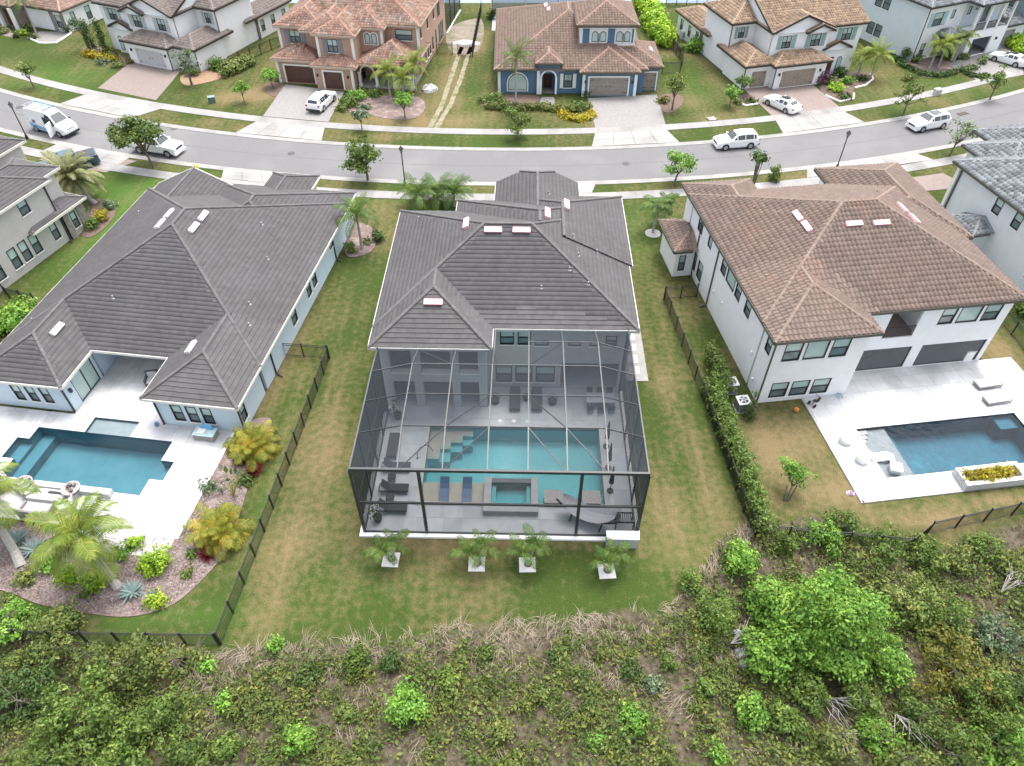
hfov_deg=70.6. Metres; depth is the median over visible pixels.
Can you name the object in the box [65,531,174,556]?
gravel bed
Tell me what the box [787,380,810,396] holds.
window
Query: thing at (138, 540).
shrub
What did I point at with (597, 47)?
house
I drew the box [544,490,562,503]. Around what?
stone block
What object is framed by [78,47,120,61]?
hedge
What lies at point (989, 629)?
wild tree
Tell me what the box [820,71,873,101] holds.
mulch bed
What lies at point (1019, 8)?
house
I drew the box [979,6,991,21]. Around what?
sliding door
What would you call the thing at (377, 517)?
potted plant
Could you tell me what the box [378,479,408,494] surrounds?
sun lounger
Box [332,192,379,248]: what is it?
palm
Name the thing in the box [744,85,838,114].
driveway
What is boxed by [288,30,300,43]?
window
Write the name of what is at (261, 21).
window
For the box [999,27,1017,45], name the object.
garage door
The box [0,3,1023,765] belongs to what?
ground
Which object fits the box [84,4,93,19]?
window
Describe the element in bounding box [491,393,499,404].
patio chair
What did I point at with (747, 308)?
window
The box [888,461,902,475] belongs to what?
side table
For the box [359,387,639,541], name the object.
pool deck
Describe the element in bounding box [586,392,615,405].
dining table
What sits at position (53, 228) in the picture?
window
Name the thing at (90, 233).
mulch bed
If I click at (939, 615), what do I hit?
wild tree
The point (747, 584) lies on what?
wild tree
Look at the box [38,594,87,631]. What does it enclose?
wild tree
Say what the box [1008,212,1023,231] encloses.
window
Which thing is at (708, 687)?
wild shrub
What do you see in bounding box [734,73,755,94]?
street tree
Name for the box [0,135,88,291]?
house
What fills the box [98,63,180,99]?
driveway
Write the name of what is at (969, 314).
window
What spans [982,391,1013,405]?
sun lounger
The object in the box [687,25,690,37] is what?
window
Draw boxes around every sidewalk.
[0,66,1016,134]
[20,146,966,200]
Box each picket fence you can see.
[0,284,37,305]
[0,628,219,645]
[213,344,329,644]
[221,36,280,73]
[282,343,328,357]
[436,42,452,54]
[457,44,470,56]
[472,3,481,57]
[661,36,683,73]
[663,286,760,536]
[664,283,699,298]
[665,0,713,7]
[756,501,1023,550]
[1002,311,1023,350]
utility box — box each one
[207,95,215,103]
[932,87,942,95]
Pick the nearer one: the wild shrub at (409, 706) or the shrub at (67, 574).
the wild shrub at (409, 706)
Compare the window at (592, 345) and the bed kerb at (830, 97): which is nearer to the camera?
the window at (592, 345)
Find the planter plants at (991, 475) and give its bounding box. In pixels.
[957,460,1022,483]
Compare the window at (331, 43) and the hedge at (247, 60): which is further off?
the hedge at (247, 60)
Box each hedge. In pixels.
[0,293,37,335]
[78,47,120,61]
[217,52,257,77]
[483,98,592,113]
[554,107,597,123]
[631,0,676,47]
[699,368,779,538]
[703,338,736,395]
[892,54,958,77]
[957,66,991,78]
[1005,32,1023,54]
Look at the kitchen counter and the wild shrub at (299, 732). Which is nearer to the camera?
the wild shrub at (299, 732)
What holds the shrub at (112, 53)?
on the mulch bed at (111, 62)
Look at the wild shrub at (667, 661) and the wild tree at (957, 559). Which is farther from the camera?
the wild tree at (957, 559)
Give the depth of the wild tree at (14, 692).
37.20 m
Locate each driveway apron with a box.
[44,144,128,163]
[60,95,159,116]
[222,170,270,181]
[236,121,324,140]
[579,184,594,192]
[592,130,678,145]
[776,112,863,132]
[807,154,932,177]
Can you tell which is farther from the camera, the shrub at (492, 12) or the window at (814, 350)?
the shrub at (492, 12)
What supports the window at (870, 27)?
in the house at (914, 25)
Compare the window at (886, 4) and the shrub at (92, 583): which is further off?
the window at (886, 4)
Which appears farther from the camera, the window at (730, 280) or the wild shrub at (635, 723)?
the window at (730, 280)
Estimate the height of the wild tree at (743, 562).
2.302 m
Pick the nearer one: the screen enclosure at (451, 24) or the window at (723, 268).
the window at (723, 268)
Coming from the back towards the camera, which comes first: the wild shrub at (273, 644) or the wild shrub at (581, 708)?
the wild shrub at (273, 644)
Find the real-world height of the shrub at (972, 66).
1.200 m
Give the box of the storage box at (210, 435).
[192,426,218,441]
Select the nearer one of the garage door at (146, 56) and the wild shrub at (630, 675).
the wild shrub at (630, 675)
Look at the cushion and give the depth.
50.51 m
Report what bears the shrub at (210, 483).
on the mulch bed at (227, 463)
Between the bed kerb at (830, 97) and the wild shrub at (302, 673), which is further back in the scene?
the bed kerb at (830, 97)
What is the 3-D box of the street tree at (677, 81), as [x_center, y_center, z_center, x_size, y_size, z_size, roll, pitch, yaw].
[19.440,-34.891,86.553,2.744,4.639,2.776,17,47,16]
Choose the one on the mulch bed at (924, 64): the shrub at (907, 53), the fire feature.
the shrub at (907, 53)
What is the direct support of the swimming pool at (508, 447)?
in the pool deck at (459, 518)
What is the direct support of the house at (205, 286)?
on the ground
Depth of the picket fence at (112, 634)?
39.69 m
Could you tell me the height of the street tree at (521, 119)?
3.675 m
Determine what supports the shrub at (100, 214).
on the mulch bed at (90, 233)
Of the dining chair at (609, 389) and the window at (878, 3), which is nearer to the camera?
the dining chair at (609, 389)
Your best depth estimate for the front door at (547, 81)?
92.01 m
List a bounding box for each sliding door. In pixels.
[70,358,100,400]
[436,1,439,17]
[438,20,442,42]
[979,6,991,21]
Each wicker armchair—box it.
[0,472,12,490]
[16,476,36,499]
[58,495,77,514]
[143,369,157,386]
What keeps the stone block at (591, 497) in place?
in the swimming pool at (508, 447)
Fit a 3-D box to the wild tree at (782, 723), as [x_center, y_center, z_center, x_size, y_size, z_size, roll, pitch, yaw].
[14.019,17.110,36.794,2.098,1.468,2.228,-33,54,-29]
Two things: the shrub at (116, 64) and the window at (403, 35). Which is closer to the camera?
the window at (403, 35)
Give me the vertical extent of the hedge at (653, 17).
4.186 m
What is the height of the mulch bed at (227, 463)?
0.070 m
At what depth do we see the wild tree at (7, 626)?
40.02 m
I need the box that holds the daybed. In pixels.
[386,432,399,458]
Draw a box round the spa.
[483,477,537,515]
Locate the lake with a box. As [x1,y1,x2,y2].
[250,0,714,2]
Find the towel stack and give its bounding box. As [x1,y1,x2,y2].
[196,428,206,434]
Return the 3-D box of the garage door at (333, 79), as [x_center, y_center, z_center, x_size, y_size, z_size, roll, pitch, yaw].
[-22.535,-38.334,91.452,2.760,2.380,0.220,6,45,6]
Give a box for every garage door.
[133,46,168,69]
[176,51,194,67]
[282,64,316,83]
[321,70,345,89]
[587,76,629,95]
[642,71,657,90]
[748,69,768,87]
[777,66,817,88]
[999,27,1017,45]
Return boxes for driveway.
[0,24,12,37]
[38,158,136,172]
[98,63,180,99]
[263,84,343,121]
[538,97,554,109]
[588,94,664,127]
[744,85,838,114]
[913,173,951,190]
[948,45,1023,79]
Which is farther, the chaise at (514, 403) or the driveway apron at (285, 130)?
the driveway apron at (285, 130)
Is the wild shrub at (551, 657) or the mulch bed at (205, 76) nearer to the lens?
the wild shrub at (551, 657)
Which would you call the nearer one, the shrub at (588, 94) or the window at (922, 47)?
the shrub at (588, 94)
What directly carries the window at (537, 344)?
in the house at (543, 255)
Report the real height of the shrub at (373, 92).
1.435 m
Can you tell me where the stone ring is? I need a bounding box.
[645,229,660,237]
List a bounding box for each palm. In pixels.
[0,454,41,567]
[6,0,36,32]
[22,490,133,590]
[39,148,105,204]
[181,502,255,561]
[222,419,282,473]
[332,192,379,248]
[362,528,411,566]
[370,53,404,96]
[384,62,416,96]
[397,45,429,90]
[397,172,436,210]
[417,171,455,210]
[433,173,474,210]
[447,528,502,568]
[498,35,534,103]
[503,522,551,569]
[587,537,630,572]
[638,194,672,232]
[651,191,679,218]
[849,43,881,75]
[857,37,896,77]
[925,33,953,68]
[931,32,961,66]
[950,26,980,61]
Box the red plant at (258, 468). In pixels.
[243,460,262,475]
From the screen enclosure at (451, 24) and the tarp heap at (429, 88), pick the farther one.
the screen enclosure at (451, 24)
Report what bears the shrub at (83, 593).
on the mulch bed at (227, 463)
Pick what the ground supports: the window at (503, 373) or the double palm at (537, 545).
the double palm at (537, 545)
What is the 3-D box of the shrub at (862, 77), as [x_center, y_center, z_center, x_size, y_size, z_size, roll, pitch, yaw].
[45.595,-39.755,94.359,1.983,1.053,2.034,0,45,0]
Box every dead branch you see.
[731,614,757,643]
[822,696,857,724]
[830,729,857,753]
[887,714,934,741]
[1001,562,1023,591]
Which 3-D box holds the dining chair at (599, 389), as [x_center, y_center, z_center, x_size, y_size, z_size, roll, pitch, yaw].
[6.481,0.707,53.453,0.440,0.794,0.470,1,45,1]
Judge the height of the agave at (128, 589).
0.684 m
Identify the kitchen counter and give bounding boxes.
[963,351,977,360]
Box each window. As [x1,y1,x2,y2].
[0,265,8,282]
[6,247,24,270]
[9,385,27,401]
[16,199,32,217]
[16,239,34,262]
[23,386,42,402]
[27,234,44,255]
[37,388,56,404]
[48,222,62,241]
[54,15,64,28]
[69,11,75,20]
[69,210,81,229]
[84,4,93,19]
[107,8,117,20]
[131,14,143,28]
[156,18,166,31]
[169,405,187,422]
[184,406,202,423]
[199,408,216,425]
[204,13,211,23]
[239,402,249,422]
[260,19,266,32]
[270,14,274,24]
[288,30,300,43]
[291,309,298,327]
[306,282,312,299]
[312,273,318,289]
[326,39,338,53]
[395,29,412,41]
[495,366,512,382]
[499,332,514,345]
[515,366,532,382]
[517,332,531,345]
[534,340,548,346]
[535,366,554,383]
[563,74,571,88]
[567,341,581,347]
[588,341,599,347]
[604,336,617,347]
[676,255,686,271]
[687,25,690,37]
[692,254,697,272]
[695,259,702,282]
[696,218,703,236]
[706,235,712,250]
[719,259,726,278]
[724,267,735,293]
[733,283,741,303]
[737,27,745,38]
[742,299,751,320]
[763,337,772,357]
[767,382,789,398]
[780,35,792,49]
[780,343,804,362]
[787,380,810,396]
[801,341,830,360]
[807,378,831,394]
[809,33,821,46]
[826,339,852,358]
[840,27,852,40]
[865,21,874,35]
[872,24,882,38]
[873,0,882,8]
[881,0,891,11]
[917,43,925,57]
[931,12,944,27]
[935,308,959,325]
[949,9,956,19]
[953,306,984,324]
[978,304,1004,321]
[989,198,1004,216]
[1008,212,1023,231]
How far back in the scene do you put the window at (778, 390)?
52.79 m
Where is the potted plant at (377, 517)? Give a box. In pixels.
[367,496,381,522]
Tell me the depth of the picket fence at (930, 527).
44.86 m
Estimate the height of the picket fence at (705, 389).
1.450 m
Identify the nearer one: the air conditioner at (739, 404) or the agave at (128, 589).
the agave at (128, 589)
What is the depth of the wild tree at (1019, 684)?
37.51 m
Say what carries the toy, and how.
on the ground
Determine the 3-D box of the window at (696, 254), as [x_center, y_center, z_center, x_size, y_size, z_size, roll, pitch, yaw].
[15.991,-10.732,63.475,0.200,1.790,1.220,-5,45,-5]
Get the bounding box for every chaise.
[509,386,519,410]
[531,387,541,410]
[866,449,895,462]
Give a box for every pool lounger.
[439,476,449,501]
[462,477,471,501]
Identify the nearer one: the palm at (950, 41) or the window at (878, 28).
the palm at (950, 41)
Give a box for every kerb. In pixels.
[0,88,1023,150]
[0,127,983,185]
[28,32,71,43]
[825,93,854,102]
[854,73,873,87]
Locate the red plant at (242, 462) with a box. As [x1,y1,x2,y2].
[229,454,248,466]
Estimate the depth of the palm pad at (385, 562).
43.93 m
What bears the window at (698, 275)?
in the house at (833, 280)
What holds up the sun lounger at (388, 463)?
on the pool deck at (459, 518)
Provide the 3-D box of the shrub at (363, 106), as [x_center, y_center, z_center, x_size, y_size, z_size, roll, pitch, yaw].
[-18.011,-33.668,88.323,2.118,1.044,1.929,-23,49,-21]
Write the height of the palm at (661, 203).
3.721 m
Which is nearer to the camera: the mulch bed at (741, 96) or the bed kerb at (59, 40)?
the mulch bed at (741, 96)
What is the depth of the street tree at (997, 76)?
88.05 m
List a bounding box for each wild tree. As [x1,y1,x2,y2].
[0,594,42,646]
[0,608,90,676]
[0,657,69,733]
[1,713,84,765]
[37,658,129,765]
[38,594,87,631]
[67,628,160,725]
[81,710,158,765]
[115,683,203,756]
[135,641,208,693]
[160,734,221,765]
[674,567,709,597]
[686,582,746,636]
[718,534,763,577]
[738,621,797,680]
[741,574,783,610]
[743,562,904,690]
[766,695,813,741]
[767,525,805,556]
[775,664,831,719]
[801,516,848,560]
[810,717,865,765]
[822,506,864,543]
[839,674,886,721]
[842,710,910,765]
[855,626,917,693]
[857,519,909,573]
[864,571,945,643]
[868,725,944,765]
[892,684,960,747]
[902,530,951,574]
[908,587,977,645]
[909,619,1013,720]
[911,717,990,765]
[935,540,983,577]
[945,665,1020,728]
[959,529,1008,563]
[964,699,1023,765]
[969,610,1023,664]
[970,725,1023,765]
[987,664,1023,712]
[993,548,1023,584]
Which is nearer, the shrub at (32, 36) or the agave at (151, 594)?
the agave at (151, 594)
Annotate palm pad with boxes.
[381,552,399,567]
[468,556,484,571]
[519,557,535,572]
[597,563,615,578]
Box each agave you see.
[1,527,30,550]
[18,534,44,558]
[116,578,145,606]
[143,590,158,602]
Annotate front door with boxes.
[3,9,13,25]
[543,73,551,87]
[825,57,833,72]
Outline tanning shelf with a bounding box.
[85,417,138,436]
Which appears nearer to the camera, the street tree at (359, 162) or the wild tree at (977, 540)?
the wild tree at (977, 540)
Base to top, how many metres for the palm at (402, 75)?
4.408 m
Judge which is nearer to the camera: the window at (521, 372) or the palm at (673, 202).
the window at (521, 372)
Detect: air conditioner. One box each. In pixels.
[679,30,684,39]
[726,376,739,395]
[732,395,750,414]
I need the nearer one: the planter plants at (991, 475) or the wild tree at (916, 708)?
the wild tree at (916, 708)
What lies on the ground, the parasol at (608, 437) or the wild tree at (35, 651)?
the wild tree at (35, 651)
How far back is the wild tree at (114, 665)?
37.74 m
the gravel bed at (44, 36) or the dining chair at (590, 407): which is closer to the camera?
the dining chair at (590, 407)
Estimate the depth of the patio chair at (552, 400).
53.05 m
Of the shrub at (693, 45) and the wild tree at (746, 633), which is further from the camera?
the shrub at (693, 45)
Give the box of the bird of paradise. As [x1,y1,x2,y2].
[218,463,240,495]
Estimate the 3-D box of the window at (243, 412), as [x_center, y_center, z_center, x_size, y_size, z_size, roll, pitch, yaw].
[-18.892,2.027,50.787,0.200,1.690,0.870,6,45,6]
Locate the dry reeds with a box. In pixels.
[119,516,1003,765]
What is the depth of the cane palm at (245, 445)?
49.35 m
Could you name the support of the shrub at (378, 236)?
on the ground
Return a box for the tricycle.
[807,394,821,407]
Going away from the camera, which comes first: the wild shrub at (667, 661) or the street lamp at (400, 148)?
the wild shrub at (667, 661)
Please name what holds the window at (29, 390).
in the house at (205, 286)
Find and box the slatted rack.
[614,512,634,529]
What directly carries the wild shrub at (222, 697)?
on the ground
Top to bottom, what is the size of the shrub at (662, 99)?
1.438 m
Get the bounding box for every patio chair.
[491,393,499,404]
[547,393,557,405]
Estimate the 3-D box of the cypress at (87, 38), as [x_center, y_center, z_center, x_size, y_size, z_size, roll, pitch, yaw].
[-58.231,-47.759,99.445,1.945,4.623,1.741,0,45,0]
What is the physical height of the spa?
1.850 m
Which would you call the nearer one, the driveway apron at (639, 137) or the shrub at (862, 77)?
the driveway apron at (639, 137)
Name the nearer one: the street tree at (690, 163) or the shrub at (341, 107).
the street tree at (690, 163)
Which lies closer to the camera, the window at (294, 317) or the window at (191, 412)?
the window at (191, 412)
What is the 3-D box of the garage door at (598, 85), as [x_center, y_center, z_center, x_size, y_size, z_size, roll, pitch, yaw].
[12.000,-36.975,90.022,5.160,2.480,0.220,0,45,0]
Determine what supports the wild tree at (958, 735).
on the ground
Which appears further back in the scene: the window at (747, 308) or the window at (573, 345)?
the window at (747, 308)
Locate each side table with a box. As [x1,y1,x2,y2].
[386,494,393,500]
[388,473,395,481]
[522,393,527,401]
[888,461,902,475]
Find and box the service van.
[22,100,79,137]
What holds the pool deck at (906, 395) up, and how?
on the ground
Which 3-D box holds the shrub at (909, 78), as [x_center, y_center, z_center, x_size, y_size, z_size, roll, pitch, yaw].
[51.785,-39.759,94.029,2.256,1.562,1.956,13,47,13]
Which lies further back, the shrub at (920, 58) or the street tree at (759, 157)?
the shrub at (920, 58)
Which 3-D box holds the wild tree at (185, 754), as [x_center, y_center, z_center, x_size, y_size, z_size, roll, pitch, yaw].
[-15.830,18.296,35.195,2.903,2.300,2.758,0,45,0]
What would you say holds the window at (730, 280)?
in the house at (833, 280)
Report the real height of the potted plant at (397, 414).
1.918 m
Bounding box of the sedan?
[987,51,1023,67]
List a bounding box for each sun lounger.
[376,498,407,514]
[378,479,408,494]
[381,457,410,472]
[973,375,1004,389]
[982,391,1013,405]
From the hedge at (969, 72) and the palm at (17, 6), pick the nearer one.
the hedge at (969, 72)
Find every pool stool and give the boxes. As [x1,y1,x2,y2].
[839,431,852,445]
[856,450,870,464]
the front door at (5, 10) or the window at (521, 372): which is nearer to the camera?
the window at (521, 372)
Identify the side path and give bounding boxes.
[630,306,647,381]
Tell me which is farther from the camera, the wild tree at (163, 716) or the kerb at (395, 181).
the kerb at (395, 181)
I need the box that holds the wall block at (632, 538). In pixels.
[606,530,639,547]
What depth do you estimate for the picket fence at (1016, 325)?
58.29 m
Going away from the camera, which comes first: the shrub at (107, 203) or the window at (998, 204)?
the window at (998, 204)
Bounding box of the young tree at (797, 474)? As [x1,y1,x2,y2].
[776,450,818,501]
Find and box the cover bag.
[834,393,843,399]
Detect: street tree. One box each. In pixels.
[13,61,36,87]
[68,17,90,49]
[101,114,163,167]
[168,48,200,84]
[230,80,250,102]
[257,67,279,87]
[338,132,383,180]
[351,107,370,129]
[392,91,413,117]
[501,106,532,138]
[662,149,697,185]
[665,72,687,109]
[724,84,742,105]
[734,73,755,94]
[749,149,771,184]
[892,80,929,115]
[943,117,978,156]
[979,64,1013,99]
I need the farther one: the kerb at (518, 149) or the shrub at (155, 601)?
the kerb at (518, 149)
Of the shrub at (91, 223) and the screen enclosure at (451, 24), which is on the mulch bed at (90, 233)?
the shrub at (91, 223)
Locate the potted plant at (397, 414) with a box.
[389,396,401,419]
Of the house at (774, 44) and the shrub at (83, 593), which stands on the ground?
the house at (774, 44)
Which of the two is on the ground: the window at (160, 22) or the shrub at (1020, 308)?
the shrub at (1020, 308)
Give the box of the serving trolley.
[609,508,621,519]
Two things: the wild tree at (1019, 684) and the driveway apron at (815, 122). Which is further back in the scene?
the driveway apron at (815, 122)
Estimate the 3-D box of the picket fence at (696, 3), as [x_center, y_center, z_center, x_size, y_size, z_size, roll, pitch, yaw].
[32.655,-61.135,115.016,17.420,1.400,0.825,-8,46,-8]
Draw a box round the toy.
[846,490,854,495]
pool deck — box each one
[0,355,234,538]
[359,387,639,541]
[801,357,1023,503]
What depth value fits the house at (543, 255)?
51.81 m
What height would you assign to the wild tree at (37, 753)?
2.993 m
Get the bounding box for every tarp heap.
[422,84,437,92]
[453,39,479,45]
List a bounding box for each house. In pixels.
[0,0,102,32]
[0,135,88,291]
[0,167,356,434]
[91,0,291,72]
[269,0,445,90]
[367,170,640,406]
[493,0,664,96]
[658,162,1023,406]
[675,0,870,89]
[859,0,1023,62]
[940,123,1023,292]
[1007,0,1023,34]
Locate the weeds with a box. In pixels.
[0,517,1023,765]
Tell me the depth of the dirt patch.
105.87 m
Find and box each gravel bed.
[33,31,68,43]
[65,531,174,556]
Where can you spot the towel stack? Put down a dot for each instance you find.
(201, 431)
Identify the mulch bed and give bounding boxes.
[0,417,271,616]
[80,199,115,237]
[82,46,127,68]
[180,68,229,85]
[263,82,283,96]
[345,96,424,119]
[345,222,375,256]
[480,94,539,109]
[659,94,683,112]
[737,94,758,105]
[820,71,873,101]
[904,57,959,77]
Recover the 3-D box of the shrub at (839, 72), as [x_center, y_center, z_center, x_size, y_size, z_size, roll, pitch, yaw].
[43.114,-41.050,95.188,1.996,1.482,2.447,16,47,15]
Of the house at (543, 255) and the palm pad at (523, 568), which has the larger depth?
the house at (543, 255)
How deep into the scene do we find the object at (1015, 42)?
101.05 m
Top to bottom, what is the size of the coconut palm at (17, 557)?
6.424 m
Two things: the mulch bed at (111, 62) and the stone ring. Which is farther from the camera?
the mulch bed at (111, 62)
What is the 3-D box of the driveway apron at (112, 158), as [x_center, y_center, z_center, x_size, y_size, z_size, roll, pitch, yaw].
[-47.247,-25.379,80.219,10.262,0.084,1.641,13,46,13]
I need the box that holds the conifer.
[742,390,760,421]
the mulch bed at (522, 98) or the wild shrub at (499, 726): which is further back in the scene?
the mulch bed at (522, 98)
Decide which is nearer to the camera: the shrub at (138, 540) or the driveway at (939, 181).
the shrub at (138, 540)
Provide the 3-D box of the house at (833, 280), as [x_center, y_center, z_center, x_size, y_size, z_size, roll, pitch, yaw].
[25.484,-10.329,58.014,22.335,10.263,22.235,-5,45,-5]
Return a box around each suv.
[305,90,336,111]
[711,128,759,150]
[905,109,952,132]
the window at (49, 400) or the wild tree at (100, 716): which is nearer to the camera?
the wild tree at (100, 716)
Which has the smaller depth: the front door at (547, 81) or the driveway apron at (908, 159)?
the driveway apron at (908, 159)
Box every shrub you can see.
[0,24,8,34]
[0,592,19,605]
[6,565,37,588]
[10,32,19,37]
[15,28,28,35]
[21,23,33,31]
[27,32,38,38]
[33,554,59,575]
[51,561,80,595]
[72,568,108,593]
[75,589,94,603]
[83,214,99,230]
[91,207,108,221]
[93,56,110,65]
[99,44,114,53]
[99,198,118,209]
[106,51,118,59]
[108,58,126,67]
[111,541,132,562]
[124,534,145,551]
[125,57,133,63]
[133,542,174,578]
[140,586,171,610]
[176,563,196,581]
[181,65,202,75]
[185,545,199,562]
[193,654,216,678]
[197,474,224,497]
[202,55,226,71]
[207,687,230,715]
[207,728,245,763]
[228,469,257,488]
[263,633,285,655]
[280,718,317,758]
[289,658,326,692]
[332,703,357,732]
[334,101,350,112]
[338,93,358,107]
[341,642,371,677]
[342,239,357,252]
[346,87,368,100]
[356,102,373,109]
[362,236,371,245]
[366,86,382,97]
[368,225,386,242]
[378,645,403,675]
[379,675,438,728]
[436,662,464,696]
[473,638,496,662]
[476,93,489,102]
[484,7,495,19]
[484,711,514,751]
[486,89,507,102]
[524,680,547,709]
[545,644,566,666]
[568,100,582,112]
[577,695,603,717]
[579,91,590,97]
[584,726,613,754]
[614,696,654,736]
[620,652,642,684]
[640,670,666,696]
[655,94,671,103]
[657,649,679,678]
[678,42,688,50]
[684,33,703,53]
[692,669,720,702]
[705,736,736,765]
[732,98,742,104]
[734,688,773,733]
[743,96,760,103]
[766,164,783,182]
[816,68,832,83]
[821,74,836,84]
[825,81,848,94]
[831,65,847,77]
[837,91,852,101]
[839,75,857,85]
[856,74,867,81]
[900,71,919,81]
[901,47,917,58]
[910,53,925,61]
[943,48,957,60]
[958,52,971,59]
[965,63,982,70]
[976,54,989,63]
[1010,303,1023,315]
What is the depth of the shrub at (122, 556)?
43.88 m
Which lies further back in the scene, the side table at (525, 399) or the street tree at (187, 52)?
the street tree at (187, 52)
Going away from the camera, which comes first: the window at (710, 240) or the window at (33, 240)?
the window at (710, 240)
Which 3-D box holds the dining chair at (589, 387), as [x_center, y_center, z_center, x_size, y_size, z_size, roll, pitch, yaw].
[5.731,0.696,53.465,0.440,0.794,0.470,1,45,1]
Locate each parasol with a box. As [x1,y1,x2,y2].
[603,421,609,448]
[605,443,611,469]
[607,466,614,492]
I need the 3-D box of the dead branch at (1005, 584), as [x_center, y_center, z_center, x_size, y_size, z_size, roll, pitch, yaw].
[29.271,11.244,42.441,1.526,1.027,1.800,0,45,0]
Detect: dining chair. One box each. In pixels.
[586,386,592,391]
[587,405,593,411]
[596,386,601,392]
[607,387,612,392]
[608,406,614,413]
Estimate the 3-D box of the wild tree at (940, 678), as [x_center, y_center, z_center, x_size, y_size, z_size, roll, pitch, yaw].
[23.341,15.331,37.742,4.779,2.829,5.014,-29,52,-26]
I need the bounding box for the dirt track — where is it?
[428,47,471,127]
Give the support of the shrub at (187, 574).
on the mulch bed at (227, 463)
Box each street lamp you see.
[8,102,28,138]
[398,145,405,185]
[836,130,850,166]
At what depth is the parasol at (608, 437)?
49.24 m
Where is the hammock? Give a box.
[556,494,620,531]
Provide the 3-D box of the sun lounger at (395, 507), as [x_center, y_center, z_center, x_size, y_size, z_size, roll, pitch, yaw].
[-7.685,7.863,46.226,1.950,0.895,0.660,1,45,1]
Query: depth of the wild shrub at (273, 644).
39.78 m
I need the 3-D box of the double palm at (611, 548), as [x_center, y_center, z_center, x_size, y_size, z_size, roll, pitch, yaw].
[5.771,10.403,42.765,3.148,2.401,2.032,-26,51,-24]
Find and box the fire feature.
[8,475,113,503]
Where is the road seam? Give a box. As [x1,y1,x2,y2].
[0,109,1023,165]
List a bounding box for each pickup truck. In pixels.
[38,148,100,174]
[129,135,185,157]
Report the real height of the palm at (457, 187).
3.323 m
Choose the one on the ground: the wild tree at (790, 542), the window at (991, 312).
the wild tree at (790, 542)
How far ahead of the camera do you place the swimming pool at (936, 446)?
52.39 m
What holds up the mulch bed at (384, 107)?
on the ground
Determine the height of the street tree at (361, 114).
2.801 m
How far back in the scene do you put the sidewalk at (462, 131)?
86.20 m
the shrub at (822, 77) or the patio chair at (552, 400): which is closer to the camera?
the patio chair at (552, 400)
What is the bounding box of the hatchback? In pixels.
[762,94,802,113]
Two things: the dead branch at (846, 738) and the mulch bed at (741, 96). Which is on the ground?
the mulch bed at (741, 96)
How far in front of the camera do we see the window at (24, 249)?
64.22 m
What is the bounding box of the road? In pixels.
[0,92,1023,181]
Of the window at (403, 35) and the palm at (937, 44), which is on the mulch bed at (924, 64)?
the palm at (937, 44)
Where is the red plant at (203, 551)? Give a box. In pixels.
[194,543,214,562]
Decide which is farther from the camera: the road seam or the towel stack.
the road seam
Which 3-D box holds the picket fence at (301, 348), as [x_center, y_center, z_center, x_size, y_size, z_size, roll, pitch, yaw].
[-16.350,-2.563,56.410,4.020,1.450,0.100,4,45,4]
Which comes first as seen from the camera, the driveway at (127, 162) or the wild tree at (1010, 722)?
the wild tree at (1010, 722)
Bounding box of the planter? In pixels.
[951,461,1023,491]
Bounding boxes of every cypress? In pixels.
[78,17,99,50]
[89,18,108,48]
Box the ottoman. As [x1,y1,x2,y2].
[78,496,99,511]
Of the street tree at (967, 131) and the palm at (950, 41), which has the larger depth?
the palm at (950, 41)
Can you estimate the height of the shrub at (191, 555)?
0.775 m
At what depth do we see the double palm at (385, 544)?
42.77 m
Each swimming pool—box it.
[0,427,173,494]
[422,427,604,504]
[856,413,1023,474]
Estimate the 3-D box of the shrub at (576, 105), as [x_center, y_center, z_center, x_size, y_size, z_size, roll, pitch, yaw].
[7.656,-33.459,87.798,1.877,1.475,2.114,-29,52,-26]
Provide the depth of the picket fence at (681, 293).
61.59 m
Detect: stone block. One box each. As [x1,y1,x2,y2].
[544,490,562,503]
[581,490,600,504]
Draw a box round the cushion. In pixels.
[200,424,212,429]
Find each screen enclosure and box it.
[348,327,650,535]
[445,0,460,32]
[491,0,559,30]
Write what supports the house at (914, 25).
on the ground
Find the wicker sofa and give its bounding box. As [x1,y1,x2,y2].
[15,500,55,521]
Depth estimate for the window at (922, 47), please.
98.16 m
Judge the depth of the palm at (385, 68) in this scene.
87.97 m
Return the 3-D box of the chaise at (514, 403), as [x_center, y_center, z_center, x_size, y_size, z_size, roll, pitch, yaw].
[0.218,1.179,53.100,0.780,0.627,2.100,1,45,1]
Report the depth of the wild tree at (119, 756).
34.94 m
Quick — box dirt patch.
[446,19,483,54]
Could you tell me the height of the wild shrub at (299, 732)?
1.918 m
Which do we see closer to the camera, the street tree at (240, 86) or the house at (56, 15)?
the street tree at (240, 86)
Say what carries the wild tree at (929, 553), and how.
on the ground
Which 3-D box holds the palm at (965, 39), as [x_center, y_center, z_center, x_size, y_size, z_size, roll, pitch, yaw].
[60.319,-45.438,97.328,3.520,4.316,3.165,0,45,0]

